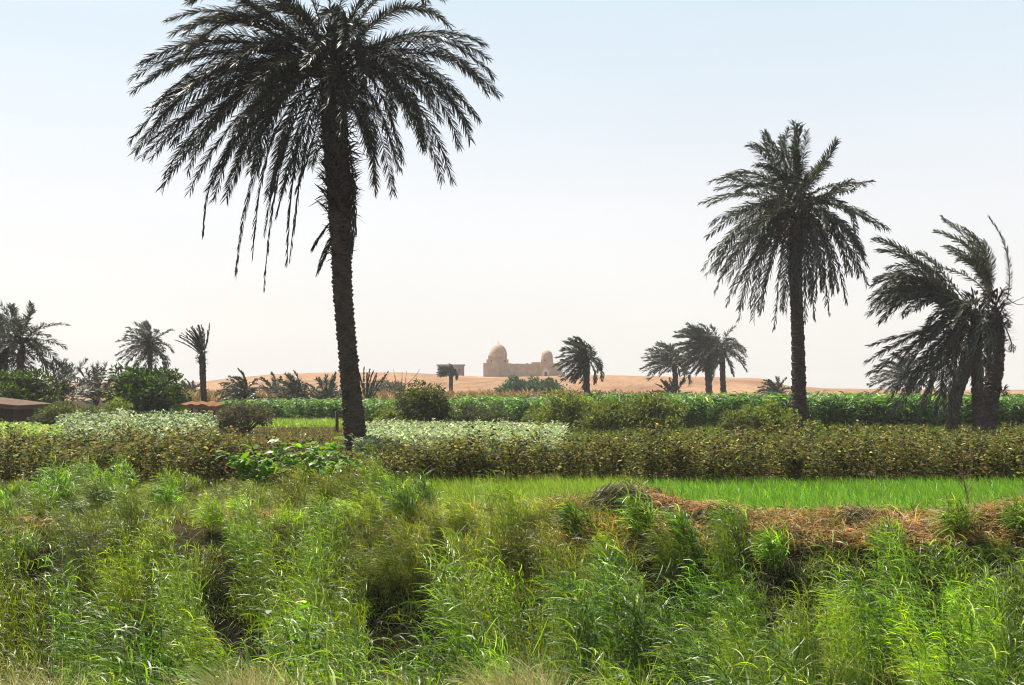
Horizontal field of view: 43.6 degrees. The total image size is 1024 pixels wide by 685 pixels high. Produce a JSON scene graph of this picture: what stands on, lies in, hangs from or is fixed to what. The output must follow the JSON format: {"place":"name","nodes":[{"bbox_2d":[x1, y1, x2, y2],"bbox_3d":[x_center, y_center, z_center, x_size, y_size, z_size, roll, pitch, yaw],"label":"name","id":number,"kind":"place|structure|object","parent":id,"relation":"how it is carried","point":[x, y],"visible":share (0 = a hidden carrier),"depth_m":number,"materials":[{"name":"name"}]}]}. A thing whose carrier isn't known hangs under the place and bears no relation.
{"place":"outdoors","nodes":[
{"label":"outdoors","id":0,"kind":"place"},
{"bbox_2d":[351,470,648,510],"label":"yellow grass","id":1,"kind":"structure","parent":0,"point":[453,484],"depth_m":24.73,"materials":[{"name":"plant"}]},
{"bbox_2d":[0,400,1023,684],"bbox_3d":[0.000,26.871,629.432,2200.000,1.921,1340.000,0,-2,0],"label":"ground","id":2,"kind":"structure","parent":0,"point":[384,634],"depth_m":16.99,"materials":[{"name":"green plant"}]},
{"bbox_2d":[0,397,52,423],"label":"shed","id":3,"kind":"structure","parent":2,"relation":"on","point":[17,410],"depth_m":65.62,"materials":[{"name":"brown wood"}]},
{"bbox_2d":[0,306,54,377],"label":"date palm","id":4,"kind":"object","parent":2,"relation":"on","point":[4,360],"visible":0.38,"depth_m":81.84,"materials":[{"name":"green plant"}]},
{"bbox_2d":[0,418,67,451],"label":"light green crop","id":5,"kind":"object","parent":2,"relation":"on","point":[36,428],"visible":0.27,"depth_m":41.28,"materials":[{"name":"green plant"}]},
{"bbox_2d":[0,300,70,373],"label":"date palm","id":6,"kind":"object","parent":2,"relation":"on","point":[20,330],"visible":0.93,"depth_m":79.83,"materials":[{"name":"green plant"}]},
{"bbox_2d":[0,366,71,411],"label":"leafy tree","id":7,"kind":"object","parent":2,"relation":"on","point":[21,384],"visible":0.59,"depth_m":73.63,"materials":[{"name":"green plant"}]},
{"bbox_2d":[26,398,85,424],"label":"bush","id":8,"kind":"object","parent":2,"relation":"on","point":[45,417],"visible":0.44,"depth_m":61.17,"materials":[{"name":"green plant"}]},
{"bbox_2d":[37,358,111,406],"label":"young palm","id":9,"kind":"object","parent":2,"relation":"on","point":[70,380],"visible":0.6,"depth_m":83.93,"materials":[{"name":"green plant"}]},
{"bbox_2d":[62,404,108,417],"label":"bush","id":10,"kind":"object","parent":2,"relation":"on","point":[97,408],"visible":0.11,"depth_m":59.97,"materials":[{"name":"green plant"}]},
{"bbox_2d":[60,361,119,409],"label":"young palm","id":11,"kind":"object","parent":2,"relation":"on","point":[94,397],"visible":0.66,"depth_m":91.71,"materials":[{"name":"green plant"}]},
{"bbox_2d":[94,396,134,415],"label":"bush","id":12,"kind":"object","parent":2,"relation":"on","point":[119,403],"visible":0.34,"depth_m":65.64,"materials":[{"name":"green plant"}]},
{"bbox_2d":[54,405,219,454],"bbox_3d":[-13.430,3.056,44.957,6.358,1.638,11.745,1,-2,-13],"label":"pale hedge","id":13,"kind":"object","parent":2,"relation":"on","point":[107,422],"visible":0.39,"depth_m":45.20,"materials":[{"name":"green plant"}]},
{"bbox_2d":[115,320,174,369],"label":"date palm","id":14,"kind":"object","parent":2,"relation":"on","point":[146,344],"visible":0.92,"depth_m":104.67,"materials":[{"name":"green plant"}]},
{"bbox_2d":[100,362,191,416],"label":"bush","id":15,"kind":"object","parent":2,"relation":"on","point":[155,390],"visible":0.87,"depth_m":74.73,"materials":[{"name":"green plant"}]},
{"bbox_2d":[165,403,195,417],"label":"bush","id":16,"kind":"object","parent":2,"relation":"on","point":[175,407],"visible":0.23,"depth_m":69.56,"materials":[{"name":"green plant"}]},
{"bbox_2d":[177,380,199,392],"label":"young palm","id":17,"kind":"object","parent":2,"relation":"on","point":[193,386],"visible":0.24,"depth_m":159.66,"materials":[{"name":"green plant"}]},
{"bbox_2d":[176,323,209,414],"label":"date palm","id":18,"kind":"object","parent":2,"relation":"on","point":[199,340],"visible":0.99,"depth_m":99.81,"materials":[{"name":"green plant"}]},
{"bbox_2d":[178,401,224,419],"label":"awning","id":19,"kind":"object","parent":2,"relation":"on","point":[213,405],"visible":0.5,"depth_m":70.80,"materials":[{"name":"brown fabric"}]},
{"bbox_2d":[213,406,249,432],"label":"thorn bush","id":20,"kind":"object","parent":2,"relation":"on","point":[228,422],"visible":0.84,"depth_m":60.86,"materials":[{"name":"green plant"}]},
{"bbox_2d":[214,368,259,410],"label":"young palm","id":21,"kind":"object","parent":2,"relation":"on","point":[239,385],"visible":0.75,"depth_m":99.64,"materials":[{"name":"green plant"}]},
{"bbox_2d":[0,468,479,623],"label":"bank grass","id":22,"kind":"structure","parent":2,"relation":"on","point":[183,513],"depth_m":18.01,"materials":[{"name":"green plant"}]},
{"bbox_2d":[216,401,276,432],"bbox_3d":[-12.967,3.637,62.014,2.993,1.674,3.317,1,-2,-18],"label":"thorn bush","id":23,"kind":"object","parent":2,"relation":"on","point":[256,415],"visible":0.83,"depth_m":61.56,"materials":[{"name":"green plant"}]},
{"bbox_2d":[216,444,292,488],"bbox_3d":[-5.084,2.510,25.358,1.584,1.013,0.888,0,-2,0],"label":"leafy weed","id":24,"kind":"object","parent":2,"relation":"on","point":[243,464],"visible":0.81,"depth_m":25.35,"materials":[{"name":"green plant"}]},
{"bbox_2d":[248,372,284,392],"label":"young palm","id":25,"kind":"object","parent":2,"relation":"on","point":[267,383],"visible":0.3,"depth_m":149.59,"materials":[{"name":"green plant"}]},
{"bbox_2d":[0,500,551,548],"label":"litter","id":26,"kind":"object","parent":2,"relation":"on","point":[20,518],"visible":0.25,"depth_m":18.43,"materials":[{"name":"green plant"}]},
{"bbox_2d":[219,416,343,427],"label":"grass strip","id":27,"kind":"object","parent":2,"relation":"on","point":[291,422],"depth_m":75.31,"materials":[{"name":"green plant"}]},
{"bbox_2d":[222,426,343,470],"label":"fallow weeds","id":28,"kind":"object","parent":2,"relation":"on","point":[285,434],"visible":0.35,"depth_m":59.22,"materials":[{"name":"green plant"}]},
{"bbox_2d":[263,370,322,400],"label":"young palm","id":29,"kind":"object","parent":2,"relation":"on","point":[293,388],"visible":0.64,"depth_m":109.48,"materials":[{"name":"green plant"}]},
{"bbox_2d":[265,600,335,683],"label":"leafy weed","id":30,"kind":"object","parent":2,"relation":"on","point":[310,636],"visible":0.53,"depth_m":12.03,"materials":[{"name":"green plant"}]},
{"bbox_2d":[263,436,347,490],"bbox_3d":[-4.056,2.429,25.061,1.613,1.169,1.155,0,-2,0],"label":"leafy weed","id":31,"kind":"object","parent":2,"relation":"on","point":[316,452],"visible":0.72,"depth_m":24.98,"materials":[{"name":"green plant"}]},
{"bbox_2d":[124,0,504,454],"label":"date palm","id":32,"kind":"object","parent":2,"relation":"on","point":[337,94],"visible":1,"depth_m":40.43,"materials":[{"name":"green plant"}]},
{"bbox_2d":[298,372,341,400],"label":"young palm","id":33,"kind":"object","parent":2,"relation":"on","point":[328,390],"visible":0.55,"depth_m":107.63,"materials":[{"name":"green plant"}]},
{"bbox_2d":[309,454,364,485],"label":"leafy weed","id":34,"kind":"object","parent":2,"relation":"on","point":[330,468],"visible":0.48,"depth_m":23.85,"materials":[{"name":"green plant"}]},
{"bbox_2d":[335,411,338,431],"bbox_3d":[-8.750,3.944,63.896,0.200,1.064,0.177,0,-2,0],"label":"wooden post","id":35,"kind":"object","parent":2,"relation":"on","point":[337,422],"visible":0.97,"depth_m":63.83,"materials":[{"name":"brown wood"}]},
{"bbox_2d":[359,367,388,397],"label":"young palm","id":36,"kind":"object","parent":2,"relation":"on","point":[368,392],"visible":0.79,"depth_m":99.82,"materials":[{"name":"green plant"}]},
{"bbox_2d":[361,379,405,392],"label":"acacia tree","id":37,"kind":"object","parent":2,"relation":"on","point":[392,384],"visible":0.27,"depth_m":198.32,"materials":[{"name":"green plant"}]},
{"bbox_2d":[372,401,410,421],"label":"bush","id":38,"kind":"object","parent":2,"relation":"on","point":[388,413],"visible":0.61,"depth_m":71.31,"materials":[{"name":"green plant"}]},
{"bbox_2d":[383,369,419,400],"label":"bare sapling","id":39,"kind":"object","parent":2,"relation":"on","point":[396,386],"visible":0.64,"depth_m":87.89,"materials":[{"name":"brown plant"}]},
{"bbox_2d":[218,393,616,422],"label":"distant corn field","id":40,"kind":"structure","parent":2,"relation":"on","point":[519,405],"depth_m":87.93,"materials":[{"name":"green plant"}]},
{"bbox_2d":[393,379,462,423],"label":"weeping bush","id":41,"kind":"object","parent":2,"relation":"on","point":[426,404],"visible":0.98,"depth_m":67.20,"materials":[{"name":"green plant"}]},
{"bbox_2d":[436,363,458,393],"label":"date palm","id":42,"kind":"object","parent":2,"relation":"on","point":[449,371],"visible":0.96,"depth_m":219.58,"materials":[{"name":"green plant"}]},
{"bbox_2d":[350,416,572,459],"bbox_3d":[-1.943,3.250,43.904,8.502,1.227,12.650,0,-2,0],"label":"pale crop","id":43,"kind":"object","parent":2,"relation":"on","point":[430,431],"visible":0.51,"depth_m":42.60,"materials":[{"name":"green plant"}]},
{"bbox_2d":[445,402,478,423],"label":"bush","id":44,"kind":"object","parent":2,"relation":"on","point":[463,408],"visible":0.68,"depth_m":79.41,"materials":[{"name":"green plant"}]},
{"bbox_2d":[465,402,509,424],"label":"bush","id":45,"kind":"object","parent":2,"relation":"on","point":[483,416],"visible":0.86,"depth_m":77.78,"materials":[{"name":"green plant"}]},
{"bbox_2d":[0,442,1023,684],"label":"reeds","id":46,"kind":"object","parent":2,"relation":"on","point":[678,657],"visible":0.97,"depth_m":14.49,"materials":[{"name":"green plant"}]},
{"bbox_2d":[0,416,1023,488],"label":"brown crop","id":47,"kind":"object","parent":2,"relation":"on","point":[738,454],"visible":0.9,"depth_m":28.09,"materials":[{"name":"green plant"}]},
{"bbox_2d":[0,514,1023,684],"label":"understory","id":48,"kind":"object","parent":2,"relation":"on","point":[373,630],"visible":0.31,"depth_m":16.84,"materials":[{"name":"green plant"}]},
{"bbox_2d":[384,480,653,601],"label":"straw grass","id":49,"kind":"structure","parent":2,"relation":"on","point":[423,516],"depth_m":17.73,"materials":[{"name":"green plant"}]},
{"bbox_2d":[494,374,546,392],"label":"acacia tree","id":50,"kind":"object","parent":2,"relation":"on","point":[515,383],"visible":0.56,"depth_m":203.75,"materials":[{"name":"green plant"}]},
{"bbox_2d":[181,386,898,413],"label":"dry crop strip","id":51,"kind":"object","parent":2,"relation":"on","point":[196,396],"visible":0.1,"depth_m":115.09,"materials":[{"name":"green plant"}]},
{"bbox_2d":[520,399,568,424],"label":"bush","id":52,"kind":"object","parent":2,"relation":"on","point":[526,417],"visible":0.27,"depth_m":65.33,"materials":[{"name":"green plant"}]},
{"bbox_2d":[527,375,570,393],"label":"acacia tree","id":53,"kind":"object","parent":2,"relation":"on","point":[548,382],"visible":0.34,"depth_m":206.83,"materials":[{"name":"green plant"}]},
{"bbox_2d":[532,387,605,430],"bbox_3d":[3.084,3.363,64.156,4.006,2.420,4.555,1,-3,-31],"label":"bush","id":54,"kind":"object","parent":2,"relation":"on","point":[567,409],"visible":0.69,"depth_m":63.39,"materials":[{"name":"green plant"}]},
{"bbox_2d":[553,336,604,392],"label":"date palm","id":55,"kind":"object","parent":2,"relation":"on","point":[580,362],"visible":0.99,"depth_m":119.61,"materials":[{"name":"green plant"}]},
{"bbox_2d":[571,394,640,432],"bbox_3d":[4.414,3.396,59.800,3.326,2.031,3.098,-2,-3,44],"label":"bush","id":56,"kind":"object","parent":2,"relation":"on","point":[607,413],"visible":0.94,"depth_m":59.30,"materials":[{"name":"green plant"}]},
{"bbox_2d":[578,478,659,517],"bbox_3d":[1.577,2.370,18.838,1.503,0.952,1.300,0,-2,0],"label":"reed heap","id":57,"kind":"object","parent":2,"relation":"on","point":[613,492],"visible":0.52,"depth_m":18.62,"materials":[{"name":"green plant"}]},
{"bbox_2d":[612,474,666,495],"bbox_3d":[1.862,2.570,19.895,1.839,1.044,1.512,0,-2,0],"label":"reed heap","id":58,"kind":"object","parent":2,"relation":"on","point":[656,487],"depth_m":19.93,"materials":[{"name":"brown plant"}]},
{"bbox_2d":[620,389,691,432],"bbox_3d":[6.658,3.294,59.666,3.541,2.243,3.936,0,-2,0],"label":"bush","id":59,"kind":"object","parent":2,"relation":"on","point":[650,411],"visible":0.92,"depth_m":59.22,"materials":[{"name":"green plant"}]},
{"bbox_2d":[639,340,691,390],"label":"date palm","id":60,"kind":"object","parent":2,"relation":"on","point":[665,353],"visible":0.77,"depth_m":159.36,"materials":[{"name":"green plant"}]},
{"bbox_2d":[653,377,691,394],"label":"young palm","id":61,"kind":"object","parent":2,"relation":"on","point":[672,387],"visible":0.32,"depth_m":157.71,"materials":[{"name":"green plant"}]},
{"bbox_2d":[668,322,727,393],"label":"date palm","id":62,"kind":"object","parent":2,"relation":"on","point":[699,348],"visible":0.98,"depth_m":149.36,"materials":[{"name":"green plant"}]},
{"bbox_2d":[688,502,743,531],"bbox_3d":[2.899,2.542,18.510,1.031,0.641,0.884,0,-2,0],"label":"reed heap","id":63,"kind":"object","parent":2,"relation":"on","point":[702,513],"visible":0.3,"depth_m":18.40,"materials":[{"name":"brown plant"}]},
{"bbox_2d":[427,472,1023,517],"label":"green grass strip","id":64,"kind":"object","parent":2,"relation":"on","point":[910,493],"depth_m":24.34,"materials":[{"name":"green plant"}]},
{"bbox_2d":[704,323,747,394],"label":"date palm","id":65,"kind":"object","parent":2,"relation":"on","point":[736,345],"visible":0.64,"depth_m":153.66,"materials":[{"name":"green plant"}]},
{"bbox_2d":[717,409,761,432],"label":"bush","id":66,"kind":"object","parent":2,"relation":"on","point":[733,418],"visible":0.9,"depth_m":55.90,"materials":[{"name":"green plant"}]},
{"bbox_2d":[505,484,1023,684],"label":"bank weeds","id":67,"kind":"object","parent":2,"relation":"on","point":[853,562],"visible":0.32,"depth_m":17.22,"materials":[{"name":"green plant"}]},
{"bbox_2d":[728,398,801,433],"bbox_3d":[11.239,3.372,57.131,3.406,1.829,3.539,0,-2,0],"label":"bush","id":68,"kind":"object","parent":2,"relation":"on","point":[768,414],"visible":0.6,"depth_m":56.48,"materials":[{"name":"green plant"}]},
{"bbox_2d":[754,376,791,394],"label":"young palm","id":69,"kind":"object","parent":2,"relation":"on","point":[774,388],"visible":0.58,"depth_m":149.58,"materials":[{"name":"green plant"}]},
{"bbox_2d":[539,480,1023,561],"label":"dry litter","id":70,"kind":"object","parent":2,"relation":"on","point":[670,501],"visible":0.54,"depth_m":18.16,"materials":[{"name":"brown plant"}]},
{"bbox_2d":[555,418,1022,466],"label":"field weeds","id":71,"kind":"object","parent":2,"relation":"on","point":[707,429],"visible":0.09,"depth_m":57.94,"materials":[{"name":"green plant"}]},
{"bbox_2d":[696,119,891,428],"bbox_3d":[13.989,-3.454,62.970,8.989,15.972,7.752,-1,-2,21],"label":"date palm","id":72,"kind":"object","parent":2,"relation":"on","point":[806,228],"visible":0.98,"depth_m":62.76,"materials":[{"name":"green plant"}]},
{"bbox_2d":[572,390,1023,429],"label":"corn field","id":73,"kind":"structure","parent":2,"relation":"on","point":[825,409],"depth_m":68.09,"materials":[{"name":"green plant"}]},
{"bbox_2d":[800,419,826,435],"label":"bush","id":74,"kind":"object","parent":2,"relation":"on","point":[818,423],"visible":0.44,"depth_m":54.84,"materials":[{"name":"green plant"}]},
{"bbox_2d":[825,502,892,526],"bbox_3d":[5.061,2.640,18.782,1.284,0.670,1.108,0,-2,0],"label":"reed heap","id":75,"kind":"object","parent":2,"relation":"on","point":[861,514],"visible":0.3,"depth_m":18.68,"materials":[{"name":"brown plant"}]},
{"bbox_2d":[866,351,934,394],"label":"date palm","id":76,"kind":"object","parent":2,"relation":"on","point":[892,374],"visible":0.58,"depth_m":129.78,"materials":[{"name":"green plant"}]},
{"bbox_2d":[853,502,970,536],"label":"pale litter","id":77,"kind":"object","parent":2,"relation":"on","point":[895,522],"visible":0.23,"depth_m":18.45,"materials":[{"name":"brown plant"}]},
{"bbox_2d":[863,234,998,432],"bbox_3d":[18.907,-0.278,57.877,5.796,9.236,5.386,-1,-2,22],"label":"date palm","id":78,"kind":"object","parent":2,"relation":"on","point":[930,288],"visible":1,"depth_m":57.59,"materials":[{"name":"green plant"}]},
{"bbox_2d":[903,333,971,431],"bbox_3d":[20.901,1.823,61.871,4.278,5.428,3.932,0,-2,0],"label":"date palm","id":79,"kind":"object","parent":2,"relation":"on","point":[958,398],"visible":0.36,"depth_m":61.68,"materials":[{"name":"green plant"}]},
{"bbox_2d":[956,446,973,503],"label":"dead stalk","id":80,"kind":"object","parent":2,"relation":"on","point":[965,491],"visible":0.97,"depth_m":20.13,"materials":[{"name":"brown plant"}]},
{"bbox_2d":[931,215,1023,433],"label":"date palm","id":81,"kind":"object","parent":2,"relation":"on","point":[983,270],"visible":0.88,"depth_m":60.15,"materials":[{"name":"green plant"}]},
{"bbox_2d":[0,636,1023,684],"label":"verge grass","id":82,"kind":"structure","parent":0,"point":[499,681],"depth_m":6.68,"materials":[{"name":"green plant"}]},
{"bbox_2d":[0,0,1023,389],"label":"sky","id":83,"kind":"structure","parent":0,"point":[573,210],"materials":[{"name":"white"}]},
{"bbox_2d":[45,372,1023,399],"bbox_3d":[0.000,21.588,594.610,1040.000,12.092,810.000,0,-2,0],"label":"desert hills","id":84,"kind":"structure","parent":0,"point":[625,383],"depth_m":375.56,"materials":[{"name":"beige sand"}]},
{"bbox_2d":[436,364,464,375],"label":"stone hut","id":85,"kind":"object","parent":84,"relation":"on","point":[459,368],"visible":0.44,"depth_m":466.91,"materials":[{"name":"beige stone"}]},
{"bbox_2d":[483,343,562,376],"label":"desert mausoleum","id":86,"kind":"structure","parent":84,"relation":"on","point":[497,364],"depth_m":468.81,"materials":[{"name":"brick"}]}
]}

